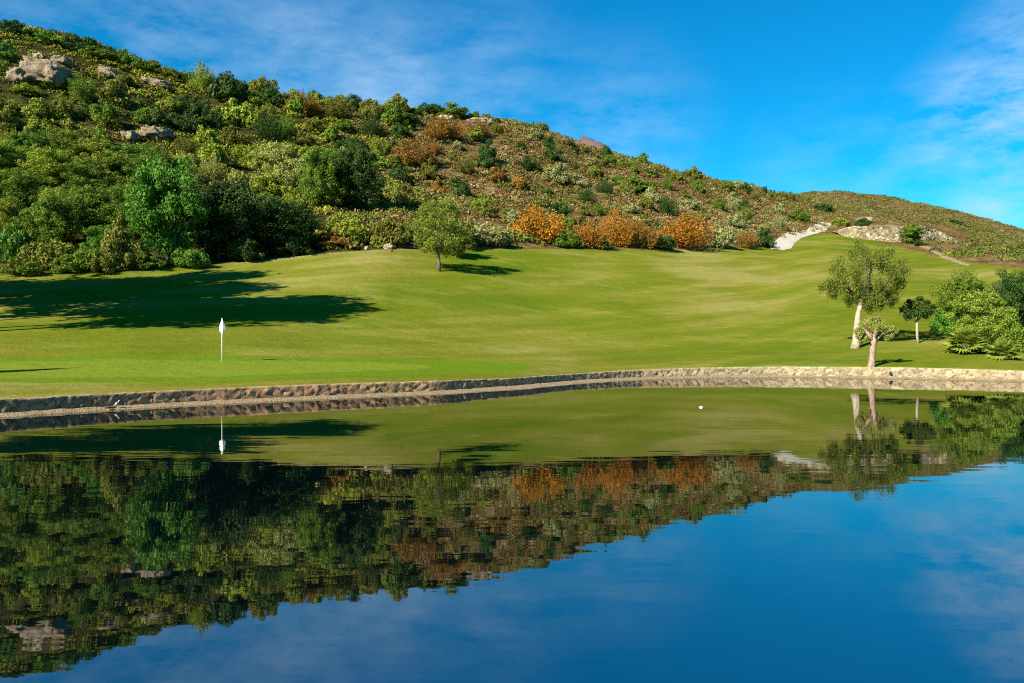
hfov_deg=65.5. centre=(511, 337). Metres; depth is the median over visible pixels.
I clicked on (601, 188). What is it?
shrub
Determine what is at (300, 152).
shrub
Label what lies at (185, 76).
ridge bush
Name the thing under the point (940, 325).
shrub
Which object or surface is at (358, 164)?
broad tree
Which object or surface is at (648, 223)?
shrub
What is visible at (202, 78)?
shrub
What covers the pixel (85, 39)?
ridge bush
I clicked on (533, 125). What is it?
ridge bush
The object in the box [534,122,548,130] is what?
shrub
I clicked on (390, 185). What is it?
shrub
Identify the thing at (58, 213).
hillside tree
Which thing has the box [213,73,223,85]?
ridge bush
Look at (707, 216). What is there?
shrub
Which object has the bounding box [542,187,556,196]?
shrub
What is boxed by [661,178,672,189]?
shrub
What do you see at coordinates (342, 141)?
shrub
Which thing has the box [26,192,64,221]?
shrub
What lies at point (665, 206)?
shrub
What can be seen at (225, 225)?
broad tree
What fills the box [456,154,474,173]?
shrub
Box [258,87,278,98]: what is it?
ridge bush
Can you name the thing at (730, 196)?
shrub
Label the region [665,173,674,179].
ridge bush
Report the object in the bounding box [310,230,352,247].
shrub
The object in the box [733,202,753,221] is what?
shrub
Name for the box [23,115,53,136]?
shrub
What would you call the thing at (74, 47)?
shrub
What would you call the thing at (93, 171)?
hillside tree
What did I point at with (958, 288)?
leafy tree
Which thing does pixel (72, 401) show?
stone wall
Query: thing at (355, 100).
ridge bush
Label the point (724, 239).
shrub
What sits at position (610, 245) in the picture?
shrub
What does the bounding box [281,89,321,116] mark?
autumn shrub
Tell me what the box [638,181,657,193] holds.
shrub
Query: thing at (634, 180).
shrub
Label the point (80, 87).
shrub
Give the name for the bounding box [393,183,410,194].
shrub
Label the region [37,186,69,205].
hillside tree
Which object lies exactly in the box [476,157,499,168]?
shrub
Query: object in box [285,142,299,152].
shrub
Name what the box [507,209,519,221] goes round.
shrub
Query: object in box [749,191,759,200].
shrub
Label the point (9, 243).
shrub
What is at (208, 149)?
shrub
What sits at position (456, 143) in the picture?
shrub
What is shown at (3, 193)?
shrub
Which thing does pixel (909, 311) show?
dark tree
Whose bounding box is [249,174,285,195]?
shrub
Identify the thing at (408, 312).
ground
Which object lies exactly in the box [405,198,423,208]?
shrub
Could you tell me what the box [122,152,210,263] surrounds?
broad tree
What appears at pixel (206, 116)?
shrub
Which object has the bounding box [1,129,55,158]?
hillside tree
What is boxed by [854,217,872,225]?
round tree
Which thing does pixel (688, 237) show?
autumn shrub
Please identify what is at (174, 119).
shrub
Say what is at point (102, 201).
hillside tree
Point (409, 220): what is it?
shrub
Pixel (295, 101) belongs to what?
shrub
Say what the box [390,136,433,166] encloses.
autumn shrub
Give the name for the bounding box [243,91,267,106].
shrub
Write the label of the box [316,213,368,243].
shrub
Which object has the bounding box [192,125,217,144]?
shrub
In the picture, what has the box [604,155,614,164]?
ridge bush
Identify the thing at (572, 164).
shrub
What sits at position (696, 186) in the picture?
shrub
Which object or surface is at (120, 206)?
hillside tree
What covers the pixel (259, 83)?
shrub
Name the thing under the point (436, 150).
shrub
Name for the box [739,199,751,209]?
shrub
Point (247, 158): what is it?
shrub
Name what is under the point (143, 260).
shrub
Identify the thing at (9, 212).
hillside tree
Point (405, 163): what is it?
shrub
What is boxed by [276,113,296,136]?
shrub
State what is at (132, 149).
hillside tree
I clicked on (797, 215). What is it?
shrub
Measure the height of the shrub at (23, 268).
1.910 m
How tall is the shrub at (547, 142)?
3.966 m
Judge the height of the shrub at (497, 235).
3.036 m
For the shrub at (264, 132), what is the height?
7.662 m
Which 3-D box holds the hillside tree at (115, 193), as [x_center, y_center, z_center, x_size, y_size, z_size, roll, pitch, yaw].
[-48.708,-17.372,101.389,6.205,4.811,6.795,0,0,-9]
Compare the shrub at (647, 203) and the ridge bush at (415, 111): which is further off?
the ridge bush at (415, 111)
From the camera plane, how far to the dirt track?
150.86 m
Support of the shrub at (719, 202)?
on the ground
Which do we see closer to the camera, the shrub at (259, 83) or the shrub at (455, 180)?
the shrub at (455, 180)
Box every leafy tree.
[929,268,991,324]
[943,289,1020,343]
[989,266,1023,328]
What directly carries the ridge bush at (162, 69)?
on the ground
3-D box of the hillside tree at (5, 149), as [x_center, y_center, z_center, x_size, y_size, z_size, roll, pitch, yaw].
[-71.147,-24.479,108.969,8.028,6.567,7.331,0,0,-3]
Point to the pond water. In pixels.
(780, 529)
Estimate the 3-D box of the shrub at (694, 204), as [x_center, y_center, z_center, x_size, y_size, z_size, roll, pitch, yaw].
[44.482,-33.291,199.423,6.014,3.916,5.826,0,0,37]
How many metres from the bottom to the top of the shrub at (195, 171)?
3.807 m
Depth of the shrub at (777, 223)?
191.81 m
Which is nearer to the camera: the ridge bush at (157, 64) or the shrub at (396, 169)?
the shrub at (396, 169)
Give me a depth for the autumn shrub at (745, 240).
147.20 m
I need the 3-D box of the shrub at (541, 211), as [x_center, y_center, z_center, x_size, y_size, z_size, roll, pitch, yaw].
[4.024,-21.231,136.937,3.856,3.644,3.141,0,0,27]
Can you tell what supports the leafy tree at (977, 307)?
on the ground
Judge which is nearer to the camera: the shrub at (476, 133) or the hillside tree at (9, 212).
the hillside tree at (9, 212)
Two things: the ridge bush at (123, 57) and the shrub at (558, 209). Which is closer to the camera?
the shrub at (558, 209)
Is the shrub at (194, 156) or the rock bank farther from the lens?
the rock bank
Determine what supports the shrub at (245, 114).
on the ground
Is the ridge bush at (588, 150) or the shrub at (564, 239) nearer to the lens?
the shrub at (564, 239)
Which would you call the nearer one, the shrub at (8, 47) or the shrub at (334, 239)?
the shrub at (334, 239)
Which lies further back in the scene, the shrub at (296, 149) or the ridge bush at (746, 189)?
the ridge bush at (746, 189)
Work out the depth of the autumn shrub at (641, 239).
127.23 m
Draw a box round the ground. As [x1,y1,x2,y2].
[0,32,1023,398]
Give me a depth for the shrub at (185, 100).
167.75 m
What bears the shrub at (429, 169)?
on the ground
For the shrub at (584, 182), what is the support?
on the ground
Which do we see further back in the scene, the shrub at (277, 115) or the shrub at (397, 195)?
the shrub at (277, 115)
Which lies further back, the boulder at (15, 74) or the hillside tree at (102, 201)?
the boulder at (15, 74)
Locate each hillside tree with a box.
[0,137,27,176]
[0,168,51,208]
[0,196,47,235]
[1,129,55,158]
[13,144,81,189]
[16,191,94,245]
[36,127,98,159]
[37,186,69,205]
[52,185,125,234]
[59,156,128,198]
[65,136,125,171]
[79,224,136,252]
[102,140,154,176]
[104,183,140,203]
[109,192,162,239]
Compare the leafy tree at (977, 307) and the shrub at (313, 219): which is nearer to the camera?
the leafy tree at (977, 307)
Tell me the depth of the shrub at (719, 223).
173.26 m
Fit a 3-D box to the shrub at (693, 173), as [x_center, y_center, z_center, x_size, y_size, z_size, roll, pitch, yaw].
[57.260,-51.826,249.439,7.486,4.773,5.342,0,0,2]
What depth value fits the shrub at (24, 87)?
148.29 m
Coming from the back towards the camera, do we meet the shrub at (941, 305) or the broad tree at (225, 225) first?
the broad tree at (225, 225)
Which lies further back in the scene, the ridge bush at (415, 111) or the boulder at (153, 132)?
the ridge bush at (415, 111)
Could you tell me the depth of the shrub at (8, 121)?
135.20 m
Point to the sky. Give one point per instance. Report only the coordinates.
(918, 101)
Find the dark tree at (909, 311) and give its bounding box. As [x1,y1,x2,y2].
[898,296,936,342]
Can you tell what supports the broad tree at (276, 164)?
on the ground
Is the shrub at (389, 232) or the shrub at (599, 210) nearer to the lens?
the shrub at (389, 232)
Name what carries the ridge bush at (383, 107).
on the ground
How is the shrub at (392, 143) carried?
on the ground
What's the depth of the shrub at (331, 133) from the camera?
173.70 m
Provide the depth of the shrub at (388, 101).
201.11 m
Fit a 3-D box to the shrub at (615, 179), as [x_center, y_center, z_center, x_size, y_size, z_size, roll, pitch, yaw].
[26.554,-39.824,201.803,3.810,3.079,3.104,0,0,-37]
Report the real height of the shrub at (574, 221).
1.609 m
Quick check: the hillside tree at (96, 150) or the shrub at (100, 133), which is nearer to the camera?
the hillside tree at (96, 150)
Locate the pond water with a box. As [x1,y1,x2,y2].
[0,377,1023,682]
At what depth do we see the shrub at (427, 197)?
134.81 m
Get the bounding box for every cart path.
[244,249,421,262]
[770,222,830,249]
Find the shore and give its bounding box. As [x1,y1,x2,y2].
[0,375,1023,416]
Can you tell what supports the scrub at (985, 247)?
on the ground
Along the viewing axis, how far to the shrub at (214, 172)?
129.85 m
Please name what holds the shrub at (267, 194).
on the ground
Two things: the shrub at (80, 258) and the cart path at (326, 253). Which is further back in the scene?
the cart path at (326, 253)
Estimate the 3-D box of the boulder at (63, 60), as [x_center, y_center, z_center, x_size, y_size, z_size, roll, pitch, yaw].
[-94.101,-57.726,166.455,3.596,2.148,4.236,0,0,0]
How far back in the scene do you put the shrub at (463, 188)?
154.79 m
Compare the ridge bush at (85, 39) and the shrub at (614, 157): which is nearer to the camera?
the ridge bush at (85, 39)
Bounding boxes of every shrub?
[0,18,33,36]
[0,39,20,60]
[0,94,20,114]
[0,105,26,130]
[0,127,19,146]
[0,186,25,209]
[0,221,32,261]
[0,256,46,276]
[8,82,41,94]
[15,237,74,269]
[19,97,59,119]
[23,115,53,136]
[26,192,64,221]
[30,30,64,44]
[37,78,66,89]
[46,118,90,144]
[48,253,80,273]
[50,93,75,120]
[60,41,94,53]
[62,73,79,89]
[67,72,99,100]
[68,246,102,272]
[77,45,118,62]
[87,128,114,145]
[88,256,120,273]
[89,98,125,125]
[90,164,124,187]
[99,76,132,107]
[99,214,138,271]
[114,72,134,85]
[127,248,164,269]
[130,107,164,123]
[139,109,168,127]
[145,136,170,157]
[154,96,183,109]
[166,112,192,131]
[169,247,211,268]
[170,131,200,153]
[176,93,202,109]
[176,151,202,164]
[182,98,225,129]
[186,60,216,92]
[186,164,202,183]
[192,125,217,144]
[195,138,223,154]
[197,141,228,164]
[199,151,226,179]
[202,181,224,189]
[206,71,248,104]
[218,125,245,144]
[221,97,259,126]
[224,169,248,190]
[224,233,267,261]
[232,143,266,159]
[238,153,265,168]
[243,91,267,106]
[246,75,279,91]
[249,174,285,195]
[250,108,286,142]
[255,191,278,208]
[258,107,287,122]
[260,102,278,122]
[262,88,286,107]
[271,230,315,255]
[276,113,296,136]
[279,185,304,200]
[279,199,320,233]
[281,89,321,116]
[281,195,306,208]
[284,90,307,116]
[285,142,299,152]
[294,129,315,144]
[297,149,304,156]
[304,117,324,131]
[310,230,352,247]
[311,93,334,113]
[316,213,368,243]
[319,94,356,119]
[320,125,338,141]
[333,119,352,130]
[335,136,368,148]
[338,94,351,109]
[358,112,383,137]
[359,105,383,119]
[366,187,386,200]
[367,215,410,245]
[368,135,389,154]
[370,149,390,169]
[381,102,410,126]
[383,99,400,107]
[385,179,400,189]
[385,189,408,204]
[387,138,409,151]
[388,154,400,163]
[388,160,409,179]
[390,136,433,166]
[392,122,408,138]
[393,173,411,183]
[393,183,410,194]
[396,110,422,124]
[400,155,414,165]
[404,218,414,224]
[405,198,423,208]
[417,102,445,114]
[420,158,437,179]
[421,125,443,140]
[422,191,440,207]
[424,151,438,164]
[427,113,466,140]
[427,141,439,154]
[430,176,445,193]
[434,210,476,249]
[440,102,469,118]
[449,153,460,159]
[450,176,460,185]
[451,140,464,149]
[453,180,471,196]
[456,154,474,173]
[465,126,483,140]
[466,119,491,136]
[467,198,493,210]
[470,224,514,247]
[474,201,494,217]
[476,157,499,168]
[478,139,498,163]
[484,167,507,181]
[490,120,501,132]
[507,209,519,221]
[509,204,569,242]
[511,175,527,189]
[514,141,526,149]
[517,153,541,170]
[528,204,544,219]
[529,128,543,139]
[530,197,550,208]
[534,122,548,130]
[540,147,565,161]
[541,136,554,149]
[541,162,578,184]
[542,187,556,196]
[548,201,573,215]
[551,229,584,248]
[559,215,573,230]
[563,197,575,204]
[568,159,580,169]
[569,217,605,247]
[570,217,577,224]
[575,179,591,186]
[575,204,589,215]
[577,216,589,224]
[578,187,593,203]
[585,157,599,163]
[586,165,603,177]
[590,202,604,214]
[594,233,614,249]
[595,179,613,194]
[597,207,636,247]
[602,144,610,154]
[609,154,615,163]
[609,175,620,184]
[616,174,653,191]
[619,182,636,195]
[622,205,641,212]
[628,218,661,248]
[630,165,638,172]
[637,198,653,209]
[638,152,650,163]
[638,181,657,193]
[639,220,652,227]
[642,187,660,201]
[646,234,677,250]
[653,181,662,188]
[656,209,720,249]
[657,194,676,214]
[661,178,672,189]
[673,175,682,181]
[677,188,690,196]
[679,198,702,210]
[684,165,706,178]
[690,180,705,192]
[700,214,710,219]
[702,228,738,248]
[711,198,727,209]
[714,220,725,227]
[720,181,733,192]
[725,192,740,202]
[725,213,752,226]
[727,199,738,210]
[731,180,743,189]
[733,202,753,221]
[734,228,760,248]
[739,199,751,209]
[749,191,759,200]
[754,227,776,247]
[769,203,785,213]
[771,212,788,228]
[787,208,813,221]
[813,203,835,211]
[830,218,851,226]
[928,308,964,335]
[932,289,951,318]
[949,219,963,224]
[969,339,992,352]
[995,320,1023,352]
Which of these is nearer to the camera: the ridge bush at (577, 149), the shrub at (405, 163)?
the shrub at (405, 163)
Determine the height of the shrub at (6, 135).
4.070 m
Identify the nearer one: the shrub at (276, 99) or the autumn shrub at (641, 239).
the autumn shrub at (641, 239)
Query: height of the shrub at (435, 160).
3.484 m
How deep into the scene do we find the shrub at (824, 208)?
288.97 m
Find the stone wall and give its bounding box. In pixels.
[0,366,1023,412]
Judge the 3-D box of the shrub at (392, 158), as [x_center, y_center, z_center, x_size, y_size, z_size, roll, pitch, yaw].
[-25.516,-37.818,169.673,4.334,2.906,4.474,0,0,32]
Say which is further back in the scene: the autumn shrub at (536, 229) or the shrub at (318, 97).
the shrub at (318, 97)
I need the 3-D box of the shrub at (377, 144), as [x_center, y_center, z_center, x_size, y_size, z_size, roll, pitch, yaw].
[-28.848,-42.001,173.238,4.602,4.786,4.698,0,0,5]
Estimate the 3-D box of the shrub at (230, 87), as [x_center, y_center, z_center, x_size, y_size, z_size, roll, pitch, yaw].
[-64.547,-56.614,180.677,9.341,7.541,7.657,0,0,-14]
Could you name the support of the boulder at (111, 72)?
on the ground
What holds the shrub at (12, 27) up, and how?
on the ground
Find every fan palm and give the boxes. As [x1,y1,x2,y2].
[938,324,989,352]
[983,337,1022,360]
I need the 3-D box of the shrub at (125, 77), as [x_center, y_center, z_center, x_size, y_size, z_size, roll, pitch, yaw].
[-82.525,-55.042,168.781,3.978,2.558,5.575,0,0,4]
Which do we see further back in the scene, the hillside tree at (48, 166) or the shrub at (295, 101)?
the shrub at (295, 101)
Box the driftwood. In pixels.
[104,406,116,408]
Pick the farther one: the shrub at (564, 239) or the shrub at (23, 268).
the shrub at (564, 239)
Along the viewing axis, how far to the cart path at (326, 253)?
88.51 m
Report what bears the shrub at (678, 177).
on the ground
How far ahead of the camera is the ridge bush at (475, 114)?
213.35 m
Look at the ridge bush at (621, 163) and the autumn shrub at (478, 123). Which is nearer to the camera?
the autumn shrub at (478, 123)
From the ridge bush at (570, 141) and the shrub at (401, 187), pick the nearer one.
the shrub at (401, 187)
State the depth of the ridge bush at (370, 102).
195.12 m
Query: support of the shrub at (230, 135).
on the ground
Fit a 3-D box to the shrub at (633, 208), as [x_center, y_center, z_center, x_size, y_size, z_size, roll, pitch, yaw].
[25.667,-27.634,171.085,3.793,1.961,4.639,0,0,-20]
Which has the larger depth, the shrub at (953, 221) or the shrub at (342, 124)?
the shrub at (953, 221)
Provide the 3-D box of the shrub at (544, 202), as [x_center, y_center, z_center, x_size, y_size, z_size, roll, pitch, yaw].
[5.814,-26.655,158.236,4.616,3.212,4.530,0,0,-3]
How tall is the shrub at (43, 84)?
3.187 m
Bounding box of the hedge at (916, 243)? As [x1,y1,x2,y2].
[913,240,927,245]
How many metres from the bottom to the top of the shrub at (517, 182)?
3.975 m
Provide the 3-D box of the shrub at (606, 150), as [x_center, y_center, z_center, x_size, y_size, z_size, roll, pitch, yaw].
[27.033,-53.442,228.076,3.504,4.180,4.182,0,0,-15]
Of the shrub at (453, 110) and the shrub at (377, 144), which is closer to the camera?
the shrub at (377, 144)
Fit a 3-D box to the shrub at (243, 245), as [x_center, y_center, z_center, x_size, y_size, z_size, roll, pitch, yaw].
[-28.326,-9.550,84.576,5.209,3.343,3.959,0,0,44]
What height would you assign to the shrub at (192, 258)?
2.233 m
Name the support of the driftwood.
on the shore
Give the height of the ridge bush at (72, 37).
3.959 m
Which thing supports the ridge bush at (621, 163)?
on the ground
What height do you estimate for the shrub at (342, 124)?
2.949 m
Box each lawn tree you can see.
[408,198,470,271]
[440,224,471,257]
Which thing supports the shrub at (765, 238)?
on the ground
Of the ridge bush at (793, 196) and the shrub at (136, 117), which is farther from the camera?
the ridge bush at (793, 196)
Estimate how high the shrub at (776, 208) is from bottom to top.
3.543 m
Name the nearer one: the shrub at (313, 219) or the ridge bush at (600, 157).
the shrub at (313, 219)
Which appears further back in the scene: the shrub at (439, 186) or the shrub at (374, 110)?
the shrub at (374, 110)
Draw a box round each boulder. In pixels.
[5,67,31,84]
[19,55,75,89]
[32,52,45,58]
[50,55,73,66]
[97,66,118,79]
[120,130,138,141]
[137,124,173,140]
[139,76,171,89]
[383,243,393,248]
[437,115,453,121]
[466,117,492,126]
[855,217,873,220]
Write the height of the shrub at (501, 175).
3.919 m
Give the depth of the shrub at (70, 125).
131.60 m
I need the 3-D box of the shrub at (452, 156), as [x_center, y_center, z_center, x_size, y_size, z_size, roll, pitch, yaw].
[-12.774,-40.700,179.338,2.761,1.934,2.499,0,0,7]
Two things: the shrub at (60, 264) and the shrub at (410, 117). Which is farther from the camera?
the shrub at (410, 117)
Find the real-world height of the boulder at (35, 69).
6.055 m
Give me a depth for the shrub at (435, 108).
208.68 m
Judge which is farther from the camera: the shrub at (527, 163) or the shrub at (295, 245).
the shrub at (527, 163)
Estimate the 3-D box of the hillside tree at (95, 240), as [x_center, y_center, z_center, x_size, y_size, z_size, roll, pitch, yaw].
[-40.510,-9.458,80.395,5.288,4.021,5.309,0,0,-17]
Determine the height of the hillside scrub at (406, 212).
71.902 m
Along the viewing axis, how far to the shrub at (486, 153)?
181.14 m
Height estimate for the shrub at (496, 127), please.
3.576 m
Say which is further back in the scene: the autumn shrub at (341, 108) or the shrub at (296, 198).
the autumn shrub at (341, 108)
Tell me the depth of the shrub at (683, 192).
212.63 m
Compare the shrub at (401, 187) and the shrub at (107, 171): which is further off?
the shrub at (401, 187)
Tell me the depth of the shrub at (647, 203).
177.97 m
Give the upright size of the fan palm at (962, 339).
2.143 m
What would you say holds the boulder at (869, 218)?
on the ground
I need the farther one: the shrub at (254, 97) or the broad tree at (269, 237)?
the shrub at (254, 97)
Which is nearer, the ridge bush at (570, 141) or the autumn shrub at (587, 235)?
the autumn shrub at (587, 235)
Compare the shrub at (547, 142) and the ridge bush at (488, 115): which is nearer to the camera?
the shrub at (547, 142)
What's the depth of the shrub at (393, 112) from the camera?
188.13 m
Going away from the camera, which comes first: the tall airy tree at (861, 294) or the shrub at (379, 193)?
the tall airy tree at (861, 294)
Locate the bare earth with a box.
[692,196,751,231]
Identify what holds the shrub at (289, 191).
on the ground
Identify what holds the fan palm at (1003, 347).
on the ground
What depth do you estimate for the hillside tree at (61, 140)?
117.64 m
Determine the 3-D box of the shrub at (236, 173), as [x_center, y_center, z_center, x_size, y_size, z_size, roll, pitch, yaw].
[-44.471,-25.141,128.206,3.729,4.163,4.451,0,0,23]
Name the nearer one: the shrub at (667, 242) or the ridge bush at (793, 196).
the shrub at (667, 242)
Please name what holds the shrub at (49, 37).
on the ground
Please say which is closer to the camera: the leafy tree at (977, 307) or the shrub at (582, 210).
the leafy tree at (977, 307)
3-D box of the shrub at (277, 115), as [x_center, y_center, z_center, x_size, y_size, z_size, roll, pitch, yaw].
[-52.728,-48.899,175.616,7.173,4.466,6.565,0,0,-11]
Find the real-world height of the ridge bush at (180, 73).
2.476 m
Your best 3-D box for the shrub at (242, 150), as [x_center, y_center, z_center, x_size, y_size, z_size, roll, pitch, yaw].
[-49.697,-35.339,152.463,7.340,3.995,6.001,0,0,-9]
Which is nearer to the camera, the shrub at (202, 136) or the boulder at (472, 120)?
the shrub at (202, 136)
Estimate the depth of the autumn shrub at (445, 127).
188.09 m
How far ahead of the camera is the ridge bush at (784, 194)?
297.73 m
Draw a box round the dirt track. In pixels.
[919,246,971,265]
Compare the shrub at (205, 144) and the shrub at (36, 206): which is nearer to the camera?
the shrub at (36, 206)
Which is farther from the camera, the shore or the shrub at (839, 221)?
the shrub at (839, 221)
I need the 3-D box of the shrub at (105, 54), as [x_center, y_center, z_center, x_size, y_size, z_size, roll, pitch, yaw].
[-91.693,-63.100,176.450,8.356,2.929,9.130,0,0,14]
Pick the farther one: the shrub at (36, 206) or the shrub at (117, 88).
the shrub at (117, 88)
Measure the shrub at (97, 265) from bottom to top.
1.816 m
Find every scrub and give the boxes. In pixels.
[0,24,1023,264]
[796,189,1023,261]
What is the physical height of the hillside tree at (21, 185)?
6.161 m
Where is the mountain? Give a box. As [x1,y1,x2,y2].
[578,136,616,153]
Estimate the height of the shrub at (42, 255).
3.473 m
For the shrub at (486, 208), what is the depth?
133.63 m
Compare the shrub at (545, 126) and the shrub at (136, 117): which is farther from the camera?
the shrub at (545, 126)
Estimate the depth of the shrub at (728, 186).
240.34 m
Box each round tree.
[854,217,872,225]
[897,224,925,243]
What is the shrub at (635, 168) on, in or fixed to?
on the ground
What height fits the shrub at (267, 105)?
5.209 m
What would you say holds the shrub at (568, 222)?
on the ground
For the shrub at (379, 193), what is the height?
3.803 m
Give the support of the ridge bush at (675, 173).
on the ground
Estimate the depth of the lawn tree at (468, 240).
96.80 m
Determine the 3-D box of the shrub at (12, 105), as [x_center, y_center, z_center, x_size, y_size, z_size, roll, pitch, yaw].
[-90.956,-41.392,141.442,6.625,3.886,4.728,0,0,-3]
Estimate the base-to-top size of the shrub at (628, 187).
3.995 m
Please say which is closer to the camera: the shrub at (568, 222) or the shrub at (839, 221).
the shrub at (568, 222)
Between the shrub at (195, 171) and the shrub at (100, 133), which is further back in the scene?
the shrub at (100, 133)
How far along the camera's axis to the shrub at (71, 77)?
154.08 m
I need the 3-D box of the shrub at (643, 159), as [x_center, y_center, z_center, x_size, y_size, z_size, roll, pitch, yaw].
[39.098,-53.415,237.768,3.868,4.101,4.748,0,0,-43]
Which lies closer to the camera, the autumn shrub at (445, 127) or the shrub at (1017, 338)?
the shrub at (1017, 338)
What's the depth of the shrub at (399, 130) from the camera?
181.81 m
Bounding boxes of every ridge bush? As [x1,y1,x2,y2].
[61,32,81,44]
[78,36,99,50]
[97,45,117,58]
[117,48,136,65]
[130,60,159,73]
[148,60,161,69]
[155,66,178,77]
[173,70,182,78]
[178,73,195,81]
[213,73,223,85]
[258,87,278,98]
[282,88,294,101]
[306,89,325,101]
[346,93,361,111]
[357,98,380,112]
[377,104,387,112]
[390,93,411,112]
[411,108,422,115]
[425,109,435,115]
[468,111,479,117]
[482,113,490,117]
[527,121,538,129]
[565,139,574,146]
[571,147,579,151]
[583,147,591,152]
[595,154,607,162]
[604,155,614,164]
[616,159,624,167]
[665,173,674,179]
[671,171,683,178]
[738,182,753,193]
[759,186,767,193]
[781,191,788,199]
[788,192,796,201]
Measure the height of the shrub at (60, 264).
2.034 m
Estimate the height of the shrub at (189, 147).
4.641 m
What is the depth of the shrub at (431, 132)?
186.32 m
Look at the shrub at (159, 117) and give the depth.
151.75 m
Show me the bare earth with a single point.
(720, 212)
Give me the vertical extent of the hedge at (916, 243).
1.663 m
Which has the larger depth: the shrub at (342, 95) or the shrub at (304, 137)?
the shrub at (342, 95)
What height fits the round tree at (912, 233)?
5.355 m
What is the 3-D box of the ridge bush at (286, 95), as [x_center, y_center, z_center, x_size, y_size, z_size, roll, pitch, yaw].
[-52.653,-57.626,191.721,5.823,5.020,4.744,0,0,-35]
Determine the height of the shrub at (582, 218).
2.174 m
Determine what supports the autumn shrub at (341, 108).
on the ground
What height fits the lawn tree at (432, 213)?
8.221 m
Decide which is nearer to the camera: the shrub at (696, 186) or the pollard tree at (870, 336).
the pollard tree at (870, 336)
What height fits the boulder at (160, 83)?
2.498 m
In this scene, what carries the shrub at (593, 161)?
on the ground
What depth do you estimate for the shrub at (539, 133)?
207.24 m
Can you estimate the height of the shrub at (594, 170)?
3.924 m
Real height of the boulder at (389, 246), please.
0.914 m
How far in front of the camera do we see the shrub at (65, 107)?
142.95 m
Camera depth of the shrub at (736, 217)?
176.52 m
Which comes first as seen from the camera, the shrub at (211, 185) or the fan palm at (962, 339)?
the fan palm at (962, 339)
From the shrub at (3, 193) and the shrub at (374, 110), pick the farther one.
the shrub at (374, 110)
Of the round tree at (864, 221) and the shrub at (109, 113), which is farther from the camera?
the round tree at (864, 221)
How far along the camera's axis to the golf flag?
40.38 m
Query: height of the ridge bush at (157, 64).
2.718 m
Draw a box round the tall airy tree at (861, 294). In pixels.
[816,238,915,348]
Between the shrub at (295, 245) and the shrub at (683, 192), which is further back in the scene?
the shrub at (683, 192)
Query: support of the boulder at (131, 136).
on the ground
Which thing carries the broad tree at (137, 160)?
on the ground
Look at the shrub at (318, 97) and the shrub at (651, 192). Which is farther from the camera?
the shrub at (651, 192)
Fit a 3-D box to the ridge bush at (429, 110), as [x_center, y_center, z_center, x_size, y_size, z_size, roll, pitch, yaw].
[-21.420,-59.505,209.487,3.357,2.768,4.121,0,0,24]
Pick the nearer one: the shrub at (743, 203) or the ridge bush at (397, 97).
the ridge bush at (397, 97)
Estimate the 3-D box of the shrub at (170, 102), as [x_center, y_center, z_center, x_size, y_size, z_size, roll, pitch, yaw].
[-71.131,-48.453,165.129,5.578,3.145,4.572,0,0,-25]
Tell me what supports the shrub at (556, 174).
on the ground
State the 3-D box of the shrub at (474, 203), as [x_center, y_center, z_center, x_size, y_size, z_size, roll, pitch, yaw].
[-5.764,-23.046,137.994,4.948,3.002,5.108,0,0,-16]
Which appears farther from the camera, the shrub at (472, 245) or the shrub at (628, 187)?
the shrub at (628, 187)
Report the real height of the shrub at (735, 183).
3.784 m
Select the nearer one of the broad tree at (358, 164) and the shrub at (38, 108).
the broad tree at (358, 164)
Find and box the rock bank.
[833,225,954,241]
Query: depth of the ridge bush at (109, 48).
177.86 m
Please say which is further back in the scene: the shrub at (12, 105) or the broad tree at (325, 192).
the shrub at (12, 105)
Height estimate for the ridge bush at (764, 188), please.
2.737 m
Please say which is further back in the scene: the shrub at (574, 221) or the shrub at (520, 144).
the shrub at (520, 144)
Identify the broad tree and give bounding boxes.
[118,146,205,187]
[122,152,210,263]
[182,171,269,257]
[234,193,319,252]
[246,140,308,194]
[295,144,349,208]
[323,137,387,210]
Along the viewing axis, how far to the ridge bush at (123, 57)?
179.11 m
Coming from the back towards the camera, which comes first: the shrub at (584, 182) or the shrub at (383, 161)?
the shrub at (584, 182)
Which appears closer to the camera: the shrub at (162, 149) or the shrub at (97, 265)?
the shrub at (97, 265)
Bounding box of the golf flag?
[219,319,225,333]
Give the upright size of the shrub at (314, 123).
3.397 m
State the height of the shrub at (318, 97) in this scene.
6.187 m
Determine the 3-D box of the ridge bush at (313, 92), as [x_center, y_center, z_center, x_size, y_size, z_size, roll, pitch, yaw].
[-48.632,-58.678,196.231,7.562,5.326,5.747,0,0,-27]
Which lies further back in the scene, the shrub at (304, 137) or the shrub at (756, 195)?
the shrub at (756, 195)
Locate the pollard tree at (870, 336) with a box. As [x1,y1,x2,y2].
[853,315,898,366]
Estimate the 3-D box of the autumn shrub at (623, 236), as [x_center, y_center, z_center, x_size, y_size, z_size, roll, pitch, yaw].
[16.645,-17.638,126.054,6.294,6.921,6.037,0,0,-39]
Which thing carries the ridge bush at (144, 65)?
on the ground
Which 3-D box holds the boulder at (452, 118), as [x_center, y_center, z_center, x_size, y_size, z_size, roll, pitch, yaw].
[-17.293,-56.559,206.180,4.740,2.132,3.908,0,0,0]
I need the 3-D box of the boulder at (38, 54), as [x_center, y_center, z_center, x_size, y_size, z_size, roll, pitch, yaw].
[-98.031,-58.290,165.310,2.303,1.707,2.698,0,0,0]
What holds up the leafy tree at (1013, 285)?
on the ground
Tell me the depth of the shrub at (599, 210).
161.06 m
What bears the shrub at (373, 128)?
on the ground
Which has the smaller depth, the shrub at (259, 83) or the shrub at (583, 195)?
the shrub at (583, 195)
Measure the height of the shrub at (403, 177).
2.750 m
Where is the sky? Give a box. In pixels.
[0,0,1023,228]

